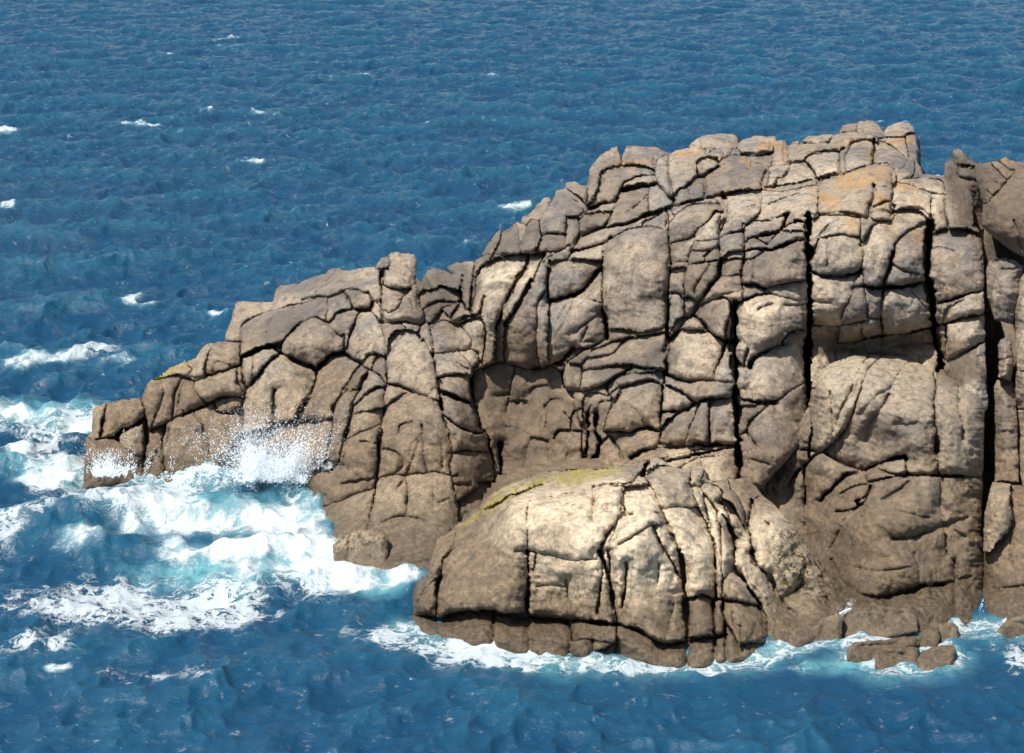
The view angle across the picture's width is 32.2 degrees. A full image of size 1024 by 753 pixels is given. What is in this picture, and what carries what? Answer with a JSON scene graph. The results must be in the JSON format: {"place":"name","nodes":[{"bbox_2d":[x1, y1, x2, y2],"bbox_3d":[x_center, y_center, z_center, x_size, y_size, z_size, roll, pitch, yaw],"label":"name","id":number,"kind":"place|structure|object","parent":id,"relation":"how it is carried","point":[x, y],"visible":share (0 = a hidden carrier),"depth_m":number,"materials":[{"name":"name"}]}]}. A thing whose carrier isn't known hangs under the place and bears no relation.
{"place":"outdoors","nodes":[
{"label":"outdoors","id":0,"kind":"place"},
{"bbox_2d":[0,0,1023,752],"bbox_3d":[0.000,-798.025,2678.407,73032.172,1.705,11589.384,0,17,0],"label":"sea","id":1,"kind":"structure","parent":0,"point":[180,180],"depth_m":87.08,"materials":[{"name":"liquid"}]},
{"bbox_2d":[81,386,354,490],"bbox_3d":[-8.728,2.297,55.695,10.419,4.774,3.260,1,17,4],"label":"sea spray","id":2,"kind":"object","parent":1,"relation":"on","point":[255,470],"visible":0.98,"depth_m":55.56,"materials":[{"name":"white liquid"}]},
{"bbox_2d":[332,530,388,567],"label":"boulder","id":3,"kind":"object","parent":1,"relation":"in","point":[366,547],"visible":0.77,"depth_m":50.72,"materials":[{"name":"stone"}]},
{"bbox_2d":[841,602,917,638],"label":"boulder","id":4,"kind":"object","parent":1,"relation":"in","point":[876,619],"visible":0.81,"depth_m":46.52,"materials":[{"name":"stone"}]},
{"bbox_2d":[846,636,918,662],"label":"rock","id":5,"kind":"object","parent":1,"relation":"in","point":[860,651],"visible":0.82,"depth_m":44.98,"materials":[{"name":"stone"}]},
{"bbox_2d":[136,185,1023,645],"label":"bedrock","id":6,"kind":"structure","parent":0,"point":[996,331],"depth_m":58.30,"materials":[{"name":"stone"}]},
{"bbox_2d":[82,396,145,488],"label":"boulder","id":7,"kind":"object","parent":6,"relation":"on","point":[115,418],"visible":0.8,"depth_m":58.30,"materials":[{"name":"stone"}]},
{"bbox_2d":[142,362,191,433],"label":"boulder","id":8,"kind":"object","parent":6,"relation":"on","point":[158,397],"visible":1,"depth_m":58.97,"materials":[{"name":"stone"}]},
{"bbox_2d":[144,401,243,482],"bbox_3d":[-10.633,2.579,59.161,3.558,3.108,5.231,0,17,0],"label":"boulder","id":9,"kind":"object","parent":6,"relation":"on","point":[163,434],"visible":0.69,"depth_m":58.09,"materials":[{"name":"stone"}]},
{"bbox_2d":[172,367,244,419],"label":"rock slab","id":10,"kind":"object","parent":6,"relation":"on","point":[220,390],"visible":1,"depth_m":58.96,"materials":[{"name":"stone"}]},
{"bbox_2d":[187,341,242,379],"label":"boulder","id":11,"kind":"object","parent":6,"relation":"on","point":[211,359],"visible":1,"depth_m":59.93,"materials":[{"name":"stone"}]},
{"bbox_2d":[237,346,281,395],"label":"rock block","id":12,"kind":"object","parent":6,"relation":"on","point":[255,363],"visible":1,"depth_m":59.37,"materials":[{"name":"stone"}]},
{"bbox_2d":[243,354,316,434],"bbox_3d":[-7.839,0.754,59.824,2.691,2.918,5.005,0,17,0],"label":"boulder","id":13,"kind":"object","parent":6,"relation":"on","point":[279,378],"visible":0.95,"depth_m":58.54,"materials":[{"name":"stone"}]},
{"bbox_2d":[240,296,327,356],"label":"boulder","id":14,"kind":"object","parent":6,"relation":"on","point":[275,327],"visible":0.99,"depth_m":60.71,"materials":[{"name":"stone"}]},
{"bbox_2d":[235,419,333,472],"bbox_3d":[-7.486,2.590,58.519,3.618,3.228,5.522,0,17,0],"label":"ledge","id":15,"kind":"object","parent":6,"relation":"on","point":[327,425],"visible":0.48,"depth_m":57.31,"materials":[{"name":"stone"}]},
{"bbox_2d":[225,267,383,341],"bbox_3d":[-6.785,-2.744,62.851,7.218,2.852,4.623,7,18,22],"label":"rock slab","id":16,"kind":"object","parent":6,"relation":"on","point":[331,282],"visible":0.91,"depth_m":62.24,"materials":[{"name":"stone"}]},
{"bbox_2d":[278,317,345,370],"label":"boulder","id":17,"kind":"object","parent":6,"relation":"on","point":[314,342],"visible":0.99,"depth_m":59.33,"materials":[{"name":"stone"}]},
{"bbox_2d":[296,354,360,422],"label":"boulder","id":18,"kind":"object","parent":6,"relation":"on","point":[335,373],"visible":0.98,"depth_m":58.11,"materials":[{"name":"stone"}]},
{"bbox_2d":[327,386,362,464],"bbox_3d":[-5.411,1.633,57.097,1.221,2.428,5.069,0,17,0],"label":"rock pillar","id":19,"kind":"object","parent":6,"relation":"on","point":[344,405],"visible":0.96,"depth_m":55.71,"materials":[{"name":"stone"}]},
{"bbox_2d":[306,407,384,505],"bbox_3d":[-5.384,2.806,55.909,2.744,3.524,4.225,0,17,0],"label":"rock slab","id":20,"kind":"object","parent":6,"relation":"on","point":[354,472],"visible":0.93,"depth_m":54.49,"materials":[{"name":"stone"}]},
{"bbox_2d":[326,288,373,323],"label":"boulder","id":21,"kind":"object","parent":6,"relation":"on","point":[346,300],"visible":0.99,"depth_m":60.51,"materials":[{"name":"stone"}]},
{"bbox_2d":[345,309,386,363],"bbox_3d":[-4.980,-1.305,59.726,1.353,1.756,4.692,-2,17,-6],"label":"rock pillar","id":22,"kind":"object","parent":6,"relation":"on","point":[366,338],"visible":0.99,"depth_m":58.61,"materials":[{"name":"stone"}]},
{"bbox_2d":[346,354,412,404],"bbox_3d":[-4.393,0.217,57.396,1.947,1.379,3.782,-5,18,-15],"label":"rock block","id":23,"kind":"object","parent":6,"relation":"on","point":[371,373],"visible":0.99,"depth_m":56.83,"materials":[{"name":"stone"}]},
{"bbox_2d":[324,472,457,558],"bbox_3d":[-4.115,4.474,53.580,5.135,2.922,6.656,0,17,0],"label":"rock slab","id":24,"kind":"object","parent":6,"relation":"on","point":[410,511],"visible":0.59,"depth_m":52.92,"materials":[{"name":"stone"}]},
{"bbox_2d":[371,284,425,345],"bbox_3d":[-3.797,-2.107,59.402,1.792,1.891,4.001,-3,17,-8],"label":"rock block","id":25,"kind":"object","parent":6,"relation":"on","point":[408,314],"visible":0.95,"depth_m":58.43,"materials":[{"name":"stone"}]},
{"bbox_2d":[381,272,411,312],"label":"rock block","id":26,"kind":"object","parent":25,"relation":"on","point":[391,299],"visible":0.98,"depth_m":59.33,"materials":[{"name":"stone"}]},
{"bbox_2d":[383,252,416,288],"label":"rock block","id":27,"kind":"object","parent":26,"relation":"on","point":[400,273],"visible":1,"depth_m":59.78,"materials":[{"name":"stone"}]},
{"bbox_2d":[380,544,434,569],"bbox_3d":[-3.023,5.406,50.731,1.839,1.332,1.705,0,17,0],"label":"ledge","id":28,"kind":"object","parent":6,"relation":"on","point":[420,556],"visible":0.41,"depth_m":50.42,"materials":[{"name":"stone"}]},
{"bbox_2d":[386,329,439,396],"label":"boulder","id":29,"kind":"object","parent":6,"relation":"on","point":[411,365],"visible":1,"depth_m":56.75,"materials":[{"name":"stone"}]},
{"bbox_2d":[376,393,453,480],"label":"rock slab","id":30,"kind":"object","parent":6,"relation":"on","point":[414,434],"visible":1,"depth_m":54.47,"materials":[{"name":"stone"}]},
{"bbox_2d":[412,527,455,617],"bbox_3d":[-2.135,5.462,48.999,1.226,2.348,4.625,0,17,0],"label":"rock block","id":31,"kind":"object","parent":6,"relation":"on","point":[424,598],"visible":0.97,"depth_m":47.78,"materials":[{"name":"stone"}]},
{"bbox_2d":[416,261,475,322],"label":"boulder","id":32,"kind":"object","parent":6,"relation":"on","point":[445,291],"visible":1,"depth_m":59.03,"materials":[{"name":"stone"}]},
{"bbox_2d":[430,320,472,354],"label":"boulder","id":33,"kind":"object","parent":6,"relation":"on","point":[448,337],"visible":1,"depth_m":57.73,"materials":[{"name":"stone"}]},
{"bbox_2d":[439,392,484,433],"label":"rock block","id":34,"kind":"object","parent":6,"relation":"on","point":[460,413],"visible":1,"depth_m":55.14,"materials":[{"name":"stone"}]},
{"bbox_2d":[428,350,478,402],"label":"rock block","id":35,"kind":"object","parent":34,"relation":"on","point":[454,372],"visible":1,"depth_m":56.45,"materials":[{"name":"stone"}]},
{"bbox_2d":[445,417,495,521],"bbox_3d":[-1.253,3.310,54.806,1.675,4.038,6.712,0,17,0],"label":"rock block","id":36,"kind":"object","parent":6,"relation":"on","point":[473,473],"visible":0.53,"depth_m":54.31,"materials":[{"name":"stone"}]},
{"bbox_2d":[427,252,527,367],"bbox_3d":[-0.891,-2.323,59.205,3.905,3.457,4.486,-16,23,-42],"label":"boulder","id":37,"kind":"object","parent":6,"relation":"on","point":[495,279],"visible":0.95,"depth_m":58.00,"materials":[{"name":"stone"}]},
{"bbox_2d":[494,253,545,363],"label":"rock slab","id":38,"kind":"object","parent":6,"relation":"on","point":[514,301],"visible":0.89,"depth_m":57.30,"materials":[{"name":"stone"}]},
{"bbox_2d":[472,362,582,477],"bbox_3d":[0.610,2.417,56.366,3.281,4.761,7.947,-2,17,-7],"label":"rock slab","id":39,"kind":"object","parent":6,"relation":"on","point":[525,416],"visible":0.47,"depth_m":56.63,"materials":[{"name":"stone"}]},
{"bbox_2d":[504,216,580,369],"bbox_3d":[0.971,-2.731,58.713,2.120,4.553,6.205,5,18,15],"label":"rock slab","id":40,"kind":"object","parent":6,"relation":"on","point":[525,337],"visible":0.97,"depth_m":56.65,"materials":[{"name":"stone"}]},
{"bbox_2d":[412,610,686,667],"bbox_3d":[0.996,7.168,47.005,7.671,2.490,3.397,4,17,13],"label":"ledge","id":41,"kind":"object","parent":6,"relation":"on","point":[563,637],"visible":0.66,"depth_m":45.54,"materials":[{"name":"stone"}]},
{"bbox_2d":[437,458,687,642],"bbox_3d":[1.331,4.702,48.342,6.744,4.062,7.785,0,17,0],"label":"boulder","id":42,"kind":"object","parent":6,"relation":"on","point":[562,527],"visible":1,"depth_m":46.21,"materials":[{"name":"stone"}]},
{"bbox_2d":[539,187,588,235],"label":"boulder","id":43,"kind":"object","parent":6,"relation":"on","point":[565,203],"visible":1,"depth_m":59.55,"materials":[{"name":"stone"}]},
{"bbox_2d":[547,259,603,301],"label":"rock block","id":44,"kind":"object","parent":6,"relation":"on","point":[567,278],"visible":1,"depth_m":56.92,"materials":[{"name":"stone"}]},
{"bbox_2d":[547,270,605,365],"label":"rock slab","id":45,"kind":"object","parent":6,"relation":"on","point":[576,320],"visible":1,"depth_m":56.19,"materials":[{"name":"stone"}]},
{"bbox_2d":[573,365,631,412],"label":"rock block","id":46,"kind":"object","parent":6,"relation":"on","point":[597,380],"visible":1,"depth_m":55.34,"materials":[{"name":"stone"}]},
{"bbox_2d":[553,327,667,370],"bbox_3d":[3.134,-1.019,57.153,3.689,1.841,3.274,0,17,0],"label":"ledge","id":47,"kind":"object","parent":6,"relation":"on","point":[611,343],"visible":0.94,"depth_m":55.95,"materials":[{"name":"stone"}]},
{"bbox_2d":[563,363,665,394],"bbox_3d":[3.201,0.095,55.998,3.563,1.370,2.236,4,17,12],"label":"ledge","id":48,"kind":"object","parent":6,"relation":"on","point":[572,375],"visible":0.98,"depth_m":55.18,"materials":[{"name":"stone"}]},
{"bbox_2d":[574,211,661,251],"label":"rock slab","id":49,"kind":"object","parent":6,"relation":"on","point":[598,236],"visible":0.97,"depth_m":58.25,"materials":[{"name":"stone"}]},
{"bbox_2d":[588,164,655,207],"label":"boulder","id":50,"kind":"object","parent":6,"relation":"on","point":[612,180],"visible":0.98,"depth_m":60.88,"materials":[{"name":"stone"}]},
{"bbox_2d":[581,332,668,370],"bbox_3d":[3.575,-0.669,56.456,2.811,1.791,4.119,0,17,0],"label":"ledge","id":51,"kind":"object","parent":6,"relation":"on","point":[648,352],"visible":0.98,"depth_m":55.32,"materials":[{"name":"stone"}]},
{"bbox_2d":[605,185,649,227],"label":"rock block","id":52,"kind":"object","parent":6,"relation":"on","point":[632,204],"visible":0.99,"depth_m":59.20,"materials":[{"name":"stone"}]},
{"bbox_2d":[604,380,664,432],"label":"boulder","id":53,"kind":"object","parent":6,"relation":"on","point":[637,405],"visible":1,"depth_m":54.13,"materials":[{"name":"stone"}]},
{"bbox_2d":[602,227,669,331],"bbox_3d":[3.982,-3.152,57.685,2.238,3.399,5.413,0,17,0],"label":"rock slab","id":54,"kind":"object","parent":6,"relation":"on","point":[636,272],"visible":1,"depth_m":55.95,"materials":[{"name":"stone"}]},
{"bbox_2d":[642,184,673,230],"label":"rock block","id":55,"kind":"object","parent":6,"relation":"on","point":[659,199],"visible":1,"depth_m":58.74,"materials":[{"name":"stone"}]},
{"bbox_2d":[645,465,716,598],"bbox_3d":[4.678,4.296,48.912,1.970,3.254,6.398,0,17,0],"label":"boulder","id":56,"kind":"object","parent":6,"relation":"on","point":[684,529],"visible":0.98,"depth_m":47.12,"materials":[{"name":"stone"}]},
{"bbox_2d":[666,273,698,332],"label":"rock block","id":57,"kind":"object","parent":6,"relation":"on","point":[680,304],"visible":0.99,"depth_m":55.31,"materials":[{"name":"stone"}]},
{"bbox_2d":[668,138,706,195],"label":"boulder","id":58,"kind":"object","parent":6,"relation":"on","point":[682,169],"visible":0.99,"depth_m":61.10,"materials":[{"name":"stone"}]},
{"bbox_2d":[581,384,807,489],"bbox_3d":[5.893,2.538,54.351,7.536,4.776,7.114,0,17,0],"label":"rock slab","id":59,"kind":"object","parent":6,"relation":"on","point":[762,450],"visible":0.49,"depth_m":52.79,"materials":[{"name":"stone"}]},
{"bbox_2d":[669,235,720,273],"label":"rock block","id":60,"kind":"object","parent":6,"relation":"on","point":[683,255],"visible":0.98,"depth_m":55.73,"materials":[{"name":"stone"}]},
{"bbox_2d":[667,202,724,244],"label":"boulder","id":61,"kind":"object","parent":6,"relation":"on","point":[687,222],"visible":1,"depth_m":57.05,"materials":[{"name":"stone"}]},
{"bbox_2d":[667,328,726,381],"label":"boulder","id":62,"kind":"object","parent":6,"relation":"on","point":[694,354],"visible":1,"depth_m":54.05,"materials":[{"name":"stone"}]},
{"bbox_2d":[693,297,730,340],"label":"boulder","id":63,"kind":"object","parent":62,"relation":"on","point":[712,315],"visible":0.99,"depth_m":54.11,"materials":[{"name":"stone"}]},
{"bbox_2d":[684,260,720,304],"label":"rock block","id":64,"kind":"object","parent":63,"relation":"on","point":[700,279],"visible":1,"depth_m":54.85,"materials":[{"name":"stone"}]},
{"bbox_2d":[660,396,738,446],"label":"boulder","id":65,"kind":"object","parent":6,"relation":"on","point":[712,421],"visible":0.99,"depth_m":53.02,"materials":[{"name":"stone"}]},
{"bbox_2d":[664,375,736,402],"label":"rock slab","id":66,"kind":"object","parent":6,"relation":"on","point":[698,391],"visible":0.98,"depth_m":53.33,"materials":[{"name":"stone"}]},
{"bbox_2d":[715,341,736,382],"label":"rock block","id":67,"kind":"object","parent":66,"relation":"on","point":[725,371],"visible":1,"depth_m":53.52,"materials":[{"name":"stone"}]},
{"bbox_2d":[724,302,735,341],"bbox_3d":[6.902,-1.666,56.028,0.340,2.210,4.162,2,17,8],"label":"rock fin","id":68,"kind":"object","parent":67,"relation":"on","point":[729,333],"visible":0.96,"depth_m":55.22,"materials":[{"name":"stone"}]},
{"bbox_2d":[701,231,745,305],"bbox_3d":[6.648,-3.134,55.688,1.366,2.510,4.022,2,17,8],"label":"rock block","id":69,"kind":"object","parent":68,"relation":"on","point":[728,284],"visible":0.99,"depth_m":54.89,"materials":[{"name":"stone"}]},
{"bbox_2d":[689,466,744,599],"bbox_3d":[5.648,4.313,49.107,1.540,3.140,6.102,2,17,6],"label":"rock fin","id":70,"kind":"object","parent":6,"relation":"on","point":[709,495],"visible":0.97,"depth_m":48.19,"materials":[{"name":"stone"}]},
{"bbox_2d":[687,595,766,645],"bbox_3d":[5.717,6.496,46.887,2.387,1.815,3.876,0,17,0],"label":"rock block","id":71,"kind":"object","parent":6,"relation":"on","point":[745,622],"visible":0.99,"depth_m":45.72,"materials":[{"name":"stone"}]},
{"bbox_2d":[704,154,772,198],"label":"boulder","id":72,"kind":"object","parent":6,"relation":"on","point":[732,174],"visible":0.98,"depth_m":60.18,"materials":[{"name":"stone"}]},
{"bbox_2d":[698,133,817,186],"bbox_3d":[8.670,-7.656,62.800,3.847,1.139,7.621,0,17,0],"label":"rock block","id":73,"kind":"object","parent":72,"relation":"on","point":[800,172],"visible":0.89,"depth_m":62.89,"materials":[{"name":"stone"}]},
{"bbox_2d":[788,131,878,174],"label":"rock slab","id":74,"kind":"object","parent":73,"relation":"on","point":[841,143],"visible":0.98,"depth_m":61.74,"materials":[{"name":"stone"}]},
{"bbox_2d":[687,477,845,667],"bbox_3d":[7.223,5.785,47.913,4.061,3.896,8.542,5,18,16],"label":"boulder","id":75,"kind":"object","parent":6,"relation":"on","point":[785,580],"visible":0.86,"depth_m":47.58,"materials":[{"name":"stone"}]},
{"bbox_2d":[735,330,809,404],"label":"boulder","id":76,"kind":"object","parent":6,"relation":"on","point":[771,375],"visible":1,"depth_m":53.36,"materials":[{"name":"stone"}]},
{"bbox_2d":[734,294,809,368],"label":"boulder","id":77,"kind":"object","parent":76,"relation":"on","point":[763,323],"visible":1,"depth_m":53.64,"materials":[{"name":"stone"}]},
{"bbox_2d":[767,280,810,299],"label":"rock block","id":78,"kind":"object","parent":77,"relation":"on","point":[795,290],"visible":1,"depth_m":54.19,"materials":[{"name":"stone"}]},
{"bbox_2d":[741,239,810,288],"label":"rock slab","id":79,"kind":"object","parent":78,"relation":"on","point":[788,263],"visible":1,"depth_m":54.19,"materials":[{"name":"stone"}]},
{"bbox_2d":[743,214,808,251],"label":"rock slab","id":80,"kind":"object","parent":79,"relation":"on","point":[768,235],"visible":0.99,"depth_m":55.66,"materials":[{"name":"stone"}]},
{"bbox_2d":[719,188,762,237],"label":"rock slab","id":81,"kind":"object","parent":80,"relation":"on","point":[744,208],"visible":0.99,"depth_m":57.33,"materials":[{"name":"stone"}]},
{"bbox_2d":[808,214,861,262],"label":"rock block","id":82,"kind":"object","parent":6,"relation":"on","point":[823,226],"visible":0.98,"depth_m":55.16,"materials":[{"name":"stone"}]},
{"bbox_2d":[750,185,819,227],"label":"rock slab","id":83,"kind":"object","parent":82,"relation":"on","point":[797,205],"visible":1,"depth_m":57.13,"materials":[{"name":"stone"}]},
{"bbox_2d":[817,163,895,219],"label":"boulder","id":84,"kind":"object","parent":82,"relation":"on","point":[862,192],"visible":1,"depth_m":56.63,"materials":[{"name":"stone"}]},
{"bbox_2d":[740,450,983,628],"bbox_3d":[10.182,4.534,50.668,6.885,4.331,9.264,0,17,0],"label":"boulder","id":85,"kind":"object","parent":6,"relation":"on","point":[890,533],"visible":0.74,"depth_m":49.25,"materials":[{"name":"stone"}]},
{"bbox_2d":[808,325,941,400],"bbox_3d":[11.684,0.055,56.317,4.494,3.768,8.064,2,17,8],"label":"ledge","id":86,"kind":"object","parent":6,"relation":"on","point":[825,347],"visible":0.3,"depth_m":55.67,"materials":[{"name":"stone"}]},
{"bbox_2d":[809,273,859,325],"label":"rock block","id":87,"kind":"object","parent":86,"relation":"on","point":[830,297],"visible":1,"depth_m":54.12,"materials":[{"name":"stone"}]},
{"bbox_2d":[808,235,863,277],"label":"rock block","id":88,"kind":"object","parent":87,"relation":"on","point":[841,256],"visible":1,"depth_m":54.18,"materials":[{"name":"stone"}]},
{"bbox_2d":[838,318,882,342],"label":"rock block","id":89,"kind":"object","parent":86,"relation":"on","point":[859,330],"visible":1,"depth_m":54.54,"materials":[{"name":"stone"}]},
{"bbox_2d":[808,353,986,477],"bbox_3d":[11.561,1.107,53.308,5.237,3.012,7.222,4,18,14],"label":"boulder","id":90,"kind":"object","parent":6,"relation":"on","point":[868,411],"visible":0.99,"depth_m":51.41,"materials":[{"name":"stone"}]},
{"bbox_2d":[884,220,930,288],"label":"rock block","id":91,"kind":"object","parent":6,"relation":"on","point":[909,263],"visible":0.99,"depth_m":54.21,"materials":[{"name":"stone"}]},
{"bbox_2d":[862,209,928,287],"bbox_3d":[12.061,-4.109,56.254,1.763,2.181,6.139,11,20,32],"label":"rock block","id":92,"kind":"object","parent":91,"relation":"on","point":[880,241],"visible":0.98,"depth_m":54.28,"materials":[{"name":"stone"}]},
{"bbox_2d":[891,181,931,217],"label":"rock block","id":93,"kind":"object","parent":92,"relation":"on","point":[906,196],"visible":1,"depth_m":56.46,"materials":[{"name":"stone"}]},
{"bbox_2d":[900,178,948,233],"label":"rock slab","id":94,"kind":"object","parent":91,"relation":"on","point":[935,188],"visible":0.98,"depth_m":57.37,"materials":[{"name":"stone"}]},
{"bbox_2d":[880,280,935,335],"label":"boulder","id":95,"kind":"object","parent":6,"relation":"on","point":[907,309],"visible":1,"depth_m":54.46,"materials":[{"name":"stone"}]},
{"bbox_2d":[904,132,979,232],"bbox_3d":[14.370,-6.498,59.727,2.147,2.006,10.478,3,17,8],"label":"rock slab","id":96,"kind":"object","parent":6,"relation":"on","point":[958,201],"visible":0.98,"depth_m":57.00,"materials":[{"name":"stone"}]},
{"bbox_2d":[941,342,987,409],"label":"rock block","id":97,"kind":"object","parent":6,"relation":"on","point":[967,370],"visible":0.6,"depth_m":53.01,"materials":[{"name":"stone"}]},
{"bbox_2d":[935,314,985,362],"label":"rock block","id":98,"kind":"object","parent":97,"relation":"on","point":[955,338],"visible":0.99,"depth_m":53.62,"materials":[{"name":"stone"}]},
{"bbox_2d":[933,291,984,324],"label":"rock block","id":99,"kind":"object","parent":98,"relation":"on","point":[970,304],"visible":1,"depth_m":53.73,"materials":[{"name":"stone"}]},
{"bbox_2d":[927,228,984,304],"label":"boulder","id":100,"kind":"object","parent":99,"relation":"on","point":[955,267],"visible":0.98,"depth_m":54.28,"materials":[{"name":"stone"}]},
{"bbox_2d":[943,149,985,259],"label":"boulder","id":101,"kind":"object","parent":6,"relation":"on","point":[959,166],"visible":0.33,"depth_m":58.75,"materials":[{"name":"stone"}]},
{"bbox_2d":[983,482,1023,616],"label":"boulder","id":102,"kind":"object","parent":6,"relation":"on","point":[1003,565],"visible":0.81,"depth_m":48.98,"materials":[{"name":"stone"}]},
{"bbox_2d":[993,380,1018,482],"bbox_3d":[14.906,1.712,53.490,0.877,2.948,4.790,4,18,14],"label":"rock pillar","id":103,"kind":"object","parent":6,"relation":"on","point":[1006,462],"visible":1,"depth_m":52.92,"materials":[{"name":"stone"}]},
{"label":"headland","id":104,"kind":"structure","parent":0,"visible":0},
{"bbox_2d":[974,158,1023,256],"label":"boulder","id":105,"kind":"object","parent":104,"relation":"on","point":[1000,182],"visible":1,"depth_m":53.69,"materials":[{"name":"stone"}]},
{"bbox_2d":[1013,264,1023,485],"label":"rock slab","id":106,"kind":"object","parent":104,"relation":"on","point":[1018,389],"visible":0.98,"depth_m":53.10,"materials":[{"name":"stone"}]},
{"bbox_2d":[986,258,1022,324],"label":"rock block","id":107,"kind":"object","parent":106,"relation":"on","point":[1003,275],"visible":1,"depth_m":53.48,"materials":[{"name":"stone"}]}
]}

